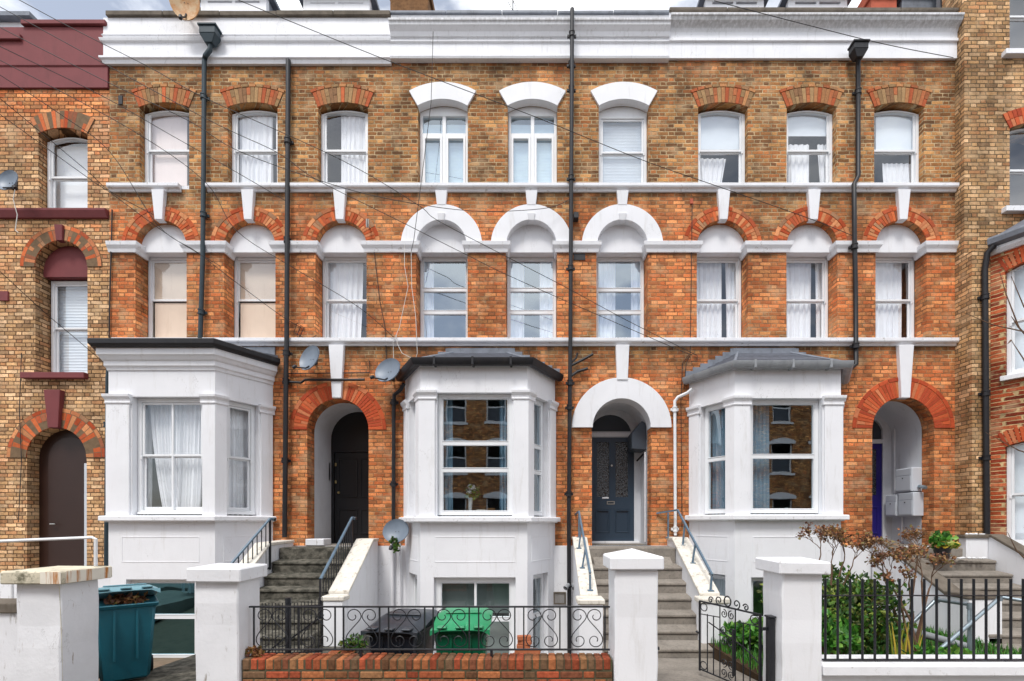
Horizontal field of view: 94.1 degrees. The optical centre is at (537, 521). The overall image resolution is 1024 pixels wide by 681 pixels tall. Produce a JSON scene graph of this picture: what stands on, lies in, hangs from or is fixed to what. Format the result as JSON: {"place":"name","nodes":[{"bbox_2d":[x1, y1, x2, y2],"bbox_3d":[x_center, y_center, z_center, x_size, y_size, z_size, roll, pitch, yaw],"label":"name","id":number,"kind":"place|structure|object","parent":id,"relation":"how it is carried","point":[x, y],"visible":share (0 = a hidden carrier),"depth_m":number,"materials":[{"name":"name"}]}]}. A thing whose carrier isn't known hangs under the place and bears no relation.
{"place":"outdoors","nodes":[
{"label":"outdoors","id":0,"kind":"place"},
{"bbox_2d":[0,598,16,680],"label":"boundary wall","id":1,"kind":"structure","parent":0,"point":[8,631],"depth_m":4.60,"materials":[{"name":"white paint"}]},
{"bbox_2d":[124,634,369,680],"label":"paving","id":2,"kind":"structure","parent":0,"point":[183,669],"depth_m":6.10,"materials":[{"name":"stone"}]},
{"bbox_2d":[0,566,111,680],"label":"gate pillar","id":3,"kind":"structure","parent":2,"relation":"on","point":[57,620],"depth_m":4.50,"materials":[{"name":"paint"}]},
{"bbox_2d":[98,583,159,680],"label":"wheelie bin","id":4,"kind":"object","parent":2,"relation":"on","point":[125,637],"visible":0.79,"depth_m":5.55,"materials":[{"name":"teal plastic"}]},
{"bbox_2d":[187,563,266,680],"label":"gate pillar","id":5,"kind":"structure","parent":2,"relation":"on","point":[227,595],"depth_m":4.50,"materials":[{"name":"white paint"}]},
{"bbox_2d":[240,540,293,586],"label":"step wall","id":6,"kind":"structure","parent":2,"relation":"on","point":[262,557],"depth_m":8.36,"materials":[{"name":"white paint"}]},
{"bbox_2d":[262,597,321,653],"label":"picket gate","id":7,"kind":"structure","parent":2,"relation":"on","point":[287,601],"depth_m":5.70,"materials":[{"name":"black metal"}]},
{"bbox_2d":[260,546,351,653],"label":"front steps","id":8,"kind":"structure","parent":2,"relation":"on","point":[295,575],"depth_m":8.14,"materials":[{"name":"concrete"}]},
{"bbox_2d":[319,517,356,618],"bbox_3d":[-3.445,0.748,8.250,0.084,1.705,1.529,0,0,-1],"label":"stair railing","id":9,"kind":"object","parent":8,"relation":"on","point":[324,572],"visible":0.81,"depth_m":8.08,"materials":[{"name":"black metal"}]},
{"bbox_2d":[321,538,378,645],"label":"step wall","id":10,"kind":"structure","parent":2,"relation":"on","point":[355,582],"depth_m":8.12,"materials":[{"name":"white paint"}]},
{"bbox_2d":[0,0,860,18],"label":"sky","id":11,"kind":"structure","parent":0,"point":[57,9],"materials":[{"name":"white"}]},
{"bbox_2d":[657,658,756,680],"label":"path","id":12,"kind":"structure","parent":0,"point":[678,669],"depth_m":5.82,"materials":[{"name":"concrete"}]},
{"bbox_2d":[242,653,611,680],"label":"garden wall","id":13,"kind":"structure","parent":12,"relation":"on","point":[431,667],"depth_m":4.54,"materials":[{"name":"brick"}]},
{"bbox_2d":[249,606,609,657],"bbox_3d":[-1.053,1.072,4.640,3.512,0.508,0.024,0,0,0],"label":"scroll railing","id":14,"kind":"object","parent":13,"relation":"on","point":[361,650],"visible":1,"depth_m":4.63,"materials":[{"name":"black metal"}]},
{"bbox_2d":[603,548,663,680],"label":"gate pillar","id":15,"kind":"structure","parent":12,"relation":"on","point":[633,605],"depth_m":4.50,"materials":[{"name":"white paint"}]},
{"bbox_2d":[589,546,712,657],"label":"front steps","id":16,"kind":"structure","parent":12,"relation":"on","point":[677,634],"depth_m":7.66,"materials":[{"name":"concrete"}]},
{"bbox_2d":[762,615,775,680],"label":"gate post","id":17,"kind":"object","parent":12,"relation":"on","point":[769,628],"visible":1,"depth_m":4.62,"materials":[{"name":"black metal"}]},
{"bbox_2d":[696,595,761,680],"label":"iron gate","id":18,"kind":"structure","parent":17,"relation":"attached to","point":[734,641],"depth_m":5.10,"materials":[{"name":"metal"}]},
{"bbox_2d":[755,557,830,680],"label":"gate pillar","id":19,"kind":"structure","parent":12,"relation":"on","point":[792,594],"depth_m":4.50,"materials":[{"name":"white paint"}]},
{"bbox_2d":[708,616,1005,680],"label":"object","id":20,"kind":"structure","parent":0,"point":[739,664],"depth_m":6.16,"materials":[{"name":"plant"}]},
{"bbox_2d":[666,537,729,642],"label":"step wall","id":21,"kind":"structure","parent":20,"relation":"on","point":[696,577],"depth_m":7.43,"materials":[{"name":"white paint"}]},
{"bbox_2d":[718,617,762,648],"bbox_3d":[2.939,1.587,6.580,0.846,0.587,0.917,0,0,17],"label":"plant","id":22,"kind":"object","parent":20,"relation":"on","point":[739,633],"visible":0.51,"depth_m":6.42,"materials":[{"name":"green plant"}]},
{"bbox_2d":[795,522,876,653],"bbox_3d":[3.951,0.873,6.291,1.075,1.761,0.509,0,0,-11],"label":"hydrangea","id":23,"kind":"object","parent":20,"relation":"on","point":[835,533],"visible":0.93,"depth_m":6.24,"materials":[{"name":"brown plant"}]},
{"bbox_2d":[821,609,860,654],"bbox_3d":[3.301,1.355,5.358,0.691,0.736,0.522,0,0,0],"label":"plant","id":24,"kind":"object","parent":20,"relation":"on","point":[844,638],"visible":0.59,"depth_m":5.27,"materials":[{"name":"green plant"}]},
{"bbox_2d":[822,566,917,654],"bbox_3d":[3.987,1.292,6.232,1.647,1.437,1.100,0,0,0],"label":"shrub","id":25,"kind":"object","parent":20,"relation":"on","point":[868,621],"visible":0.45,"depth_m":6.00,"materials":[{"name":"green plant"}]},
{"bbox_2d":[851,524,956,654],"bbox_3d":[4.801,0.892,6.078,1.338,1.730,0.613,0,0,-7],"label":"hydrangea","id":26,"kind":"object","parent":20,"relation":"on","point":[899,553],"visible":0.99,"depth_m":6.07,"materials":[{"name":"brown plant"}]},
{"bbox_2d":[711,619,1020,675],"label":"grass","id":27,"kind":"structure","parent":0,"point":[978,646],"depth_m":6.35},
{"bbox_2d":[995,644,1020,651],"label":"side path","id":28,"kind":"structure","parent":0,"point":[1017,646],"depth_m":7.00,"materials":[{"name":"concrete"}]},
{"bbox_2d":[822,655,1023,680],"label":"boundary wall","id":29,"kind":"structure","parent":28,"relation":"on","point":[922,671],"depth_m":4.53,"materials":[{"name":"white paint"}]},
{"bbox_2d":[822,579,1023,661],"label":"bar railing","id":30,"kind":"object","parent":29,"relation":"on","point":[924,595],"visible":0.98,"depth_m":4.62,"materials":[{"name":"black metal"}]},
{"bbox_2d":[872,538,1003,643],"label":"step wall","id":31,"kind":"structure","parent":28,"relation":"on","point":[927,570],"depth_m":7.75,"materials":[{"name":"white paint"}]},
{"bbox_2d":[906,547,1020,643],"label":"front steps","id":32,"kind":"structure","parent":28,"relation":"on","point":[967,571],"depth_m":8.31,"materials":[{"name":"concrete"}]},
{"bbox_2d":[957,535,988,558],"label":"landing wall","id":33,"kind":"structure","parent":32,"relation":"on","point":[976,546],"depth_m":8.78,"materials":[{"name":"white paint"}]},
{"bbox_2d":[936,0,1023,544],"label":"neighbour house","id":34,"kind":"structure","parent":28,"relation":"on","point":[989,131],"depth_m":9.10,"materials":[{"name":"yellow brick"}]},
{"bbox_2d":[977,244,996,533],"bbox_3d":[8.357,-2.291,8.844,0.215,5.684,0.213,0,0,0],"label":"drainpipe","id":35,"kind":"object","parent":34,"relation":"attached to","point":[984,298],"visible":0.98,"depth_m":8.84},
{"bbox_2d":[1007,265,1023,374],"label":"window","id":36,"kind":"structure","parent":34,"relation":"in","point":[1011,369],"depth_m":8.77,"materials":[{"name":"white wood"}]},
{"bbox_2d":[1007,443,1023,544],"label":"window","id":37,"kind":"structure","parent":34,"relation":"in","point":[1011,494],"depth_m":8.77,"materials":[{"name":"white wood"}]},
{"bbox_2d":[985,534,1023,584],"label":"step wall","id":38,"kind":"structure","parent":28,"relation":"on","point":[1005,554],"depth_m":8.44,"materials":[{"name":"white paint"}]},
{"label":"ground","id":39,"kind":"structure","parent":0,"visible":0},
{"bbox_2d":[0,11,109,597],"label":"neighbour house","id":40,"kind":"structure","parent":39,"relation":"on","point":[48,250],"depth_m":9.31,"materials":[{"name":"brick"}]},
{"bbox_2d":[47,138,87,207],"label":"window","id":41,"kind":"structure","parent":40,"relation":"in","point":[52,179],"depth_m":9.48,"materials":[{"name":"white wood"}]},
{"bbox_2d":[48,437,86,566],"bbox_3d":[-9.325,-0.398,9.484,0.880,2.595,0.111,0,0,0],"label":"door","id":42,"kind":"structure","parent":40,"relation":"in","point":[67,457],"depth_m":9.50,"materials":[{"name":"brown paint"}]},
{"bbox_2d":[51,281,87,372],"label":"window","id":43,"kind":"structure","parent":40,"relation":"in","point":[55,331],"depth_m":9.60,"materials":[{"name":"white wood"}]},
{"bbox_2d":[55,146,87,207],"bbox_3d":[-9.567,-6.875,9.665,0.913,1.490,0.010,0,0,0],"label":"curtain","id":44,"kind":"object","parent":40,"relation":"attached to","point":[71,194],"visible":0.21,"depth_m":9.66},
{"bbox_2d":[58,287,87,371],"bbox_3d":[-9.669,-3.880,9.720,0.980,1.920,0.008,0,0,0],"label":"blind","id":45,"kind":"object","parent":40,"relation":"attached to","point":[72,307],"visible":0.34,"depth_m":9.72,"materials":[{"name":"plastic"}]},
{"bbox_2d":[87,0,391,657],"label":"terraced house","id":46,"kind":"structure","parent":39,"relation":"on","point":[340,453],"depth_m":9.30,"materials":[{"name":"brick"}]},
{"bbox_2d":[131,579,194,657],"bbox_3d":[-6.652,1.728,8.543,1.211,1.424,0.094,0,0,0],"label":"window","id":47,"kind":"structure","parent":46,"relation":"in","point":[133,581],"depth_m":8.50,"materials":[{"name":"white wood"}]},
{"bbox_2d":[149,405,179,506],"bbox_3d":[-6.795,-1.181,8.701,0.629,2.064,0.107,0,0,0],"label":"curtain","id":48,"kind":"object","parent":46,"relation":"attached to","point":[161,421],"visible":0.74,"depth_m":8.69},
{"bbox_2d":[145,111,188,182],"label":"window","id":49,"kind":"structure","parent":46,"relation":"in","point":[149,153],"depth_m":9.44,"materials":[{"name":"white wood"}]},
{"bbox_2d":[148,257,186,336],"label":"window","id":50,"kind":"structure","parent":46,"relation":"in","point":[152,260],"depth_m":9.61,"materials":[{"name":"white wood"}]},
{"bbox_2d":[137,398,201,513],"bbox_3d":[-6.535,-1.174,8.540,1.229,2.071,0.120,0,0,0],"label":"window","id":51,"kind":"structure","parent":46,"relation":"in","point":[142,402],"depth_m":8.53,"materials":[{"name":"white wood"}]},
{"bbox_2d":[153,263,186,336],"bbox_3d":[-7.476,-4.459,9.655,0.874,1.754,0.010,0,0,0],"label":"board","id":52,"kind":"object","parent":46,"relation":"attached to","point":[170,319],"visible":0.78,"depth_m":9.65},
{"bbox_2d":[152,116,187,185],"bbox_3d":[-7.419,-7.400,9.540,0.803,1.620,0.010,0,0,0],"label":"board","id":53,"kind":"object","parent":46,"relation":"attached to","point":[169,169],"visible":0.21,"depth_m":9.54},
{"bbox_2d":[171,405,201,506],"bbox_3d":[-6.362,-1.181,8.681,0.637,2.064,0.092,0,0,0],"label":"curtain","id":54,"kind":"object","parent":46,"relation":"attached to","point":[188,441],"visible":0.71,"depth_m":8.68,"materials":[{"name":"fabric"}]},
{"bbox_2d":[197,22,221,337],"bbox_3d":[-6.348,-6.489,9.146,0.490,5.970,0.252,0,0,0],"label":"drainpipe","id":55,"kind":"object","parent":46,"relation":"attached to","point":[210,33],"visible":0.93,"depth_m":9.17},
{"bbox_2d":[227,408,247,514],"bbox_3d":[-5.700,-1.171,8.983,0.069,2.084,0.800,0,0,30],"label":"curtain","id":56,"kind":"object","parent":46,"relation":"attached to","point":[238,448],"visible":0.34,"depth_m":9.02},
{"bbox_2d":[227,401,254,514],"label":"window","id":57,"kind":"structure","parent":46,"relation":"in","point":[250,510],"depth_m":9.04,"materials":[{"name":"white wood"}]},
{"bbox_2d":[234,257,274,336],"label":"window","id":58,"kind":"structure","parent":46,"relation":"in","point":[238,260],"depth_m":9.61,"materials":[{"name":"white wood"}]},
{"bbox_2d":[232,111,277,182],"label":"window","id":59,"kind":"structure","parent":46,"relation":"in","point":[235,154],"depth_m":9.44,"materials":[{"name":"white wood"}]},
{"bbox_2d":[240,116,272,182],"bbox_3d":[-5.634,-7.370,9.535,0.669,1.580,0.067,0,0,0],"label":"curtain","id":60,"kind":"object","parent":46,"relation":"attached to","point":[255,170],"visible":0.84,"depth_m":9.53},
{"bbox_2d":[239,263,274,336],"bbox_3d":[-5.664,-4.459,9.655,0.874,1.754,0.010,0,0,0],"label":"board","id":61,"kind":"object","parent":46,"relation":"attached to","point":[257,280],"visible":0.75,"depth_m":9.65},
{"bbox_2d":[281,58,369,536],"bbox_3d":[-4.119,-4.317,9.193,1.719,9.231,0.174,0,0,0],"label":"drainpipe","id":62,"kind":"object","parent":46,"relation":"attached to","point":[287,353],"visible":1,"depth_m":9.16,"materials":[{"name":"metal"}]},
{"bbox_2d":[322,263,362,336],"bbox_3d":[-3.987,-4.454,9.730,0.851,1.764,0.069,0,0,0],"label":"curtain","id":63,"kind":"object","parent":46,"relation":"attached to","point":[345,280],"visible":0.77,"depth_m":9.73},
{"bbox_2d":[321,111,367,182],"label":"window","id":64,"kind":"structure","parent":46,"relation":"in","point":[324,156],"depth_m":9.44,"materials":[{"name":"white wood"}]},
{"bbox_2d":[323,257,366,336],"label":"window","id":65,"kind":"structure","parent":46,"relation":"in","point":[326,301],"depth_m":9.62,"materials":[{"name":"white wood"}]},
{"bbox_2d":[335,453,368,541],"bbox_3d":[-3.895,-0.534,10.403,1.080,1.963,0.095,0,0,0],"label":"door","id":66,"kind":"structure","parent":46,"relation":"in","point":[351,469],"depth_m":10.41,"materials":[{"name":"black paint"}]},
{"bbox_2d":[341,116,365,182],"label":"curtain","id":67,"kind":"object","parent":46,"relation":"attached to","point":[352,132],"visible":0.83,"depth_m":9.54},
{"bbox_2d":[388,0,671,653],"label":"terraced house","id":68,"kind":"structure","parent":39,"relation":"on","point":[474,361],"depth_m":9.30,"materials":[{"name":"brick"}]},
{"bbox_2d":[424,262,433,336],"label":"curtain","id":69,"kind":"object","parent":68,"relation":"attached to","point":[428,298],"visible":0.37,"depth_m":9.73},
{"bbox_2d":[420,257,466,336],"bbox_3d":[-1.870,-4.459,9.643,0.988,1.754,0.094,0,0,0],"label":"window","id":70,"kind":"structure","parent":68,"relation":"in","point":[423,289],"depth_m":9.60,"materials":[{"name":"white wood"}]},
{"bbox_2d":[420,113,467,182],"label":"window","id":71,"kind":"structure","parent":68,"relation":"in","point":[444,137],"depth_m":9.43,"materials":[{"name":"white wood"}]},
{"bbox_2d":[424,125,465,182],"bbox_3d":[-1.883,-7.260,9.535,0.926,1.380,0.008,0,0,0],"label":"curtain","id":72,"kind":"object","parent":68,"relation":"attached to","point":[433,161],"depth_m":9.54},
{"bbox_2d":[442,400,452,515],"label":"curtain","id":73,"kind":"object","parent":68,"relation":"attached to","point":[448,454],"visible":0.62,"depth_m":8.70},
{"bbox_2d":[438,394,511,514],"bbox_3d":[-1.115,-1.201,8.553,1.320,2.161,0.094,0,0,0],"label":"window","id":74,"kind":"structure","parent":68,"relation":"in","point":[441,397],"depth_m":8.51,"materials":[{"name":"white wood"}]},
{"bbox_2d":[442,583,508,612],"bbox_3d":[-1.113,1.355,8.705,1.291,0.614,0.010,0,0,0],"label":"blind","id":75,"kind":"object","parent":68,"relation":"attached to","point":[462,594],"depth_m":8.70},
{"bbox_2d":[435,577,515,653],"bbox_3d":[-1.111,1.740,8.543,1.437,1.521,0.094,0,0,0],"label":"window","id":76,"kind":"structure","parent":68,"relation":"in","point":[438,580],"depth_m":8.50,"materials":[{"name":"white wood"}]},
{"bbox_2d":[500,400,508,515],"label":"curtain","id":77,"kind":"object","parent":68,"relation":"attached to","point":[503,454],"visible":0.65,"depth_m":8.70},
{"bbox_2d":[511,262,523,336],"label":"curtain","id":78,"kind":"object","parent":68,"relation":"attached to","point":[517,303],"visible":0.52,"depth_m":9.73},
{"bbox_2d":[507,257,555,336],"bbox_3d":[-0.120,-4.459,9.643,0.988,1.754,0.094,0,0,0],"label":"window","id":79,"kind":"structure","parent":68,"relation":"in","point":[510,289],"depth_m":9.60,"materials":[{"name":"white wood"}]},
{"bbox_2d":[511,125,553,182],"bbox_3d":[-0.087,-7.260,9.535,0.957,1.380,0.008,0,0,0],"label":"blind","id":80,"kind":"object","parent":68,"relation":"attached to","point":[544,161],"depth_m":9.54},
{"bbox_2d":[508,113,556,182],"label":"window","id":81,"kind":"structure","parent":68,"relation":"in","point":[532,138],"depth_m":9.43,"materials":[{"name":"white wood"}]},
{"bbox_2d":[534,400,542,515],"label":"window","id":82,"kind":"structure","parent":68,"relation":"in","point":[539,446],"depth_m":9.06,"materials":[{"name":"white wood"}]},
{"bbox_2d":[540,262,552,336],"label":"curtain","id":83,"kind":"object","parent":68,"relation":"attached to","point":[546,303],"visible":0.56,"depth_m":9.73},
{"bbox_2d":[564,7,592,653],"bbox_3d":[0.799,-3.577,9.105,0.565,12.282,0.266,0,0,0],"label":"drainpipe","id":84,"kind":"object","parent":68,"relation":"attached to","point":[571,91],"visible":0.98,"depth_m":9.12,"materials":[{"name":"metal"}]},
{"bbox_2d":[598,262,614,336],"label":"curtain","id":85,"kind":"object","parent":68,"relation":"attached to","point":[606,278],"visible":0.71,"depth_m":9.73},
{"bbox_2d":[592,437,633,540],"bbox_3d":[1.605,-0.692,10.234,0.930,2.245,0.062,0,0,0],"label":"door","id":86,"kind":"structure","parent":68,"relation":"in","point":[612,463],"depth_m":10.22,"materials":[{"name":"blue paint"}]},
{"bbox_2d":[596,257,643,336],"bbox_3d":[1.650,-4.459,9.643,0.988,1.754,0.094,0,0,0],"label":"window","id":87,"kind":"structure","parent":68,"relation":"in","point":[640,289],"depth_m":9.60,"materials":[{"name":"white wood"}]},
{"bbox_2d":[603,123,640,182],"bbox_3d":[1.739,-7.285,9.535,0.926,1.410,0.008,0,0,0],"label":"blind","id":88,"kind":"object","parent":68,"relation":"attached to","point":[624,137],"visible":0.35,"depth_m":9.54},
{"bbox_2d":[599,116,646,182],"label":"window","id":89,"kind":"structure","parent":68,"relation":"in","point":[643,119],"depth_m":9.44,"materials":[{"name":"white wood"}]},
{"bbox_2d":[631,262,639,336],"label":"curtain","id":90,"kind":"object","parent":68,"relation":"attached to","point":[635,282],"visible":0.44,"depth_m":9.73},
{"bbox_2d":[668,0,964,622],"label":"terraced house","id":91,"kind":"structure","parent":39,"relation":"on","point":[867,443],"depth_m":9.30,"materials":[{"name":"brick"}]},
{"bbox_2d":[697,263,721,336],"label":"curtain","id":92,"kind":"object","parent":91,"relation":"attached to","point":[709,320],"visible":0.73,"depth_m":9.73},
{"bbox_2d":[700,158,725,182],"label":"curtain","id":93,"kind":"object","parent":91,"relation":"attached to","point":[711,170],"visible":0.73,"depth_m":9.56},
{"bbox_2d":[705,403,724,513],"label":"window","id":94,"kind":"structure","parent":91,"relation":"in","point":[708,459],"depth_m":9.05,"materials":[{"name":"white wood"}]},
{"bbox_2d":[712,408,724,508],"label":"curtain","id":95,"kind":"object","parent":91,"relation":"attached to","point":[718,467],"visible":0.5,"depth_m":9.05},
{"bbox_2d":[697,257,740,336],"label":"window","id":96,"kind":"structure","parent":91,"relation":"in","point":[737,302],"depth_m":9.62,"materials":[{"name":"white wood"}]},
{"bbox_2d":[701,116,738,149],"bbox_3d":[3.674,-7.818,9.509,0.926,0.763,0.008,0,0,0],"label":"blind","id":97,"kind":"object","parent":91,"relation":"attached to","point":[719,132],"visible":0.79,"depth_m":9.51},
{"bbox_2d":[698,111,744,182],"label":"window","id":98,"kind":"structure","parent":91,"relation":"in","point":[741,152],"depth_m":9.44,"materials":[{"name":"white wood"}]},
{"bbox_2d":[725,263,735,336],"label":"curtain","id":99,"kind":"object","parent":91,"relation":"attached to","point":[730,271],"visible":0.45,"depth_m":9.73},
{"bbox_2d":[751,405,768,513],"bbox_3d":[4.041,-1.166,8.700,0.374,2.039,0.066,0,0,0],"label":"curtain","id":100,"kind":"object","parent":91,"relation":"attached to","point":[760,446],"visible":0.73,"depth_m":8.70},
{"bbox_2d":[751,400,817,512],"bbox_3d":[4.390,-1.169,8.553,1.257,2.025,0.094,0,0,0],"label":"window","id":101,"kind":"structure","parent":91,"relation":"in","point":[814,456],"depth_m":8.51,"materials":[{"name":"white wood"}]},
{"bbox_2d":[786,263,810,336],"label":"curtain","id":102,"kind":"object","parent":91,"relation":"attached to","point":[798,286],"visible":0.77,"depth_m":9.73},
{"bbox_2d":[788,144,808,182],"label":"curtain","id":103,"kind":"object","parent":91,"relation":"attached to","point":[798,168],"visible":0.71,"depth_m":9.56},
{"bbox_2d":[788,116,825,135],"bbox_3d":[5.464,-7.951,9.509,0.926,0.498,0.008,0,0,0],"label":"blind","id":104,"kind":"object","parent":91,"relation":"attached to","point":[806,125],"visible":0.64,"depth_m":9.51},
{"bbox_2d":[786,257,827,336],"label":"window","id":105,"kind":"structure","parent":91,"relation":"in","point":[824,301],"depth_m":9.62,"materials":[{"name":"white wood"}]},
{"bbox_2d":[787,111,831,182],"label":"window","id":106,"kind":"structure","parent":91,"relation":"in","point":[828,152],"depth_m":9.44,"materials":[{"name":"white wood"}]},
{"bbox_2d":[847,39,869,369],"bbox_3d":[5.999,-5.936,9.103,0.610,6.368,0.308,0,0,-7],"label":"drainpipe","id":107,"kind":"object","parent":91,"relation":"attached to","point":[857,49],"visible":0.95,"depth_m":9.16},
{"bbox_2d":[872,444,881,537],"bbox_3d":[7.136,-0.643,10.453,0.832,2.146,0.055,0,0,0],"label":"door","id":108,"kind":"structure","parent":91,"relation":"in","point":[876,448],"depth_m":10.44,"materials":[{"name":"blue paint"}]},
{"bbox_2d":[876,263,901,336],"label":"curtain","id":109,"kind":"object","parent":91,"relation":"attached to","point":[888,286],"visible":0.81,"depth_m":9.73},
{"bbox_2d":[875,116,911,149],"bbox_3d":[7.214,-7.777,9.509,0.926,0.845,0.008,0,0,0],"label":"blind","id":110,"kind":"object","parent":91,"relation":"attached to","point":[893,132],"visible":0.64,"depth_m":9.51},
{"bbox_2d":[876,257,913,336],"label":"window","id":111,"kind":"structure","parent":91,"relation":"in","point":[910,260],"depth_m":9.62,"materials":[{"name":"white wood"}]},
{"bbox_2d":[874,111,918,182],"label":"window","id":112,"kind":"structure","parent":91,"relation":"in","point":[914,153],"depth_m":9.44,"materials":[{"name":"white wood"}]},
{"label":"front garden yard","id":113,"kind":"structure","parent":0,"visible":0},
{"bbox_2d":[361,608,439,653],"bbox_3d":[-1.498,1.565,5.367,0.620,1.069,0.838,0,0,8],"label":"wheelie bin","id":114,"kind":"object","parent":113,"relation":"on","point":[406,630],"visible":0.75,"depth_m":5.07,"materials":[{"name":"black plastic"}]},
{"bbox_2d":[430,608,492,653],"bbox_3d":[-0.831,1.545,5.367,0.620,1.070,0.838,0,0,-3],"label":"wheelie bin","id":115,"kind":"object","parent":113,"relation":"on","point":[451,630],"visible":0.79,"depth_m":5.04,"materials":[{"name":"green plastic"}]},
{"bbox_2d":[572,537,604,653],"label":"step wall","id":116,"kind":"structure","parent":113,"relation":"on","point":[586,630],"depth_m":7.09,"materials":[{"name":"white paint"}]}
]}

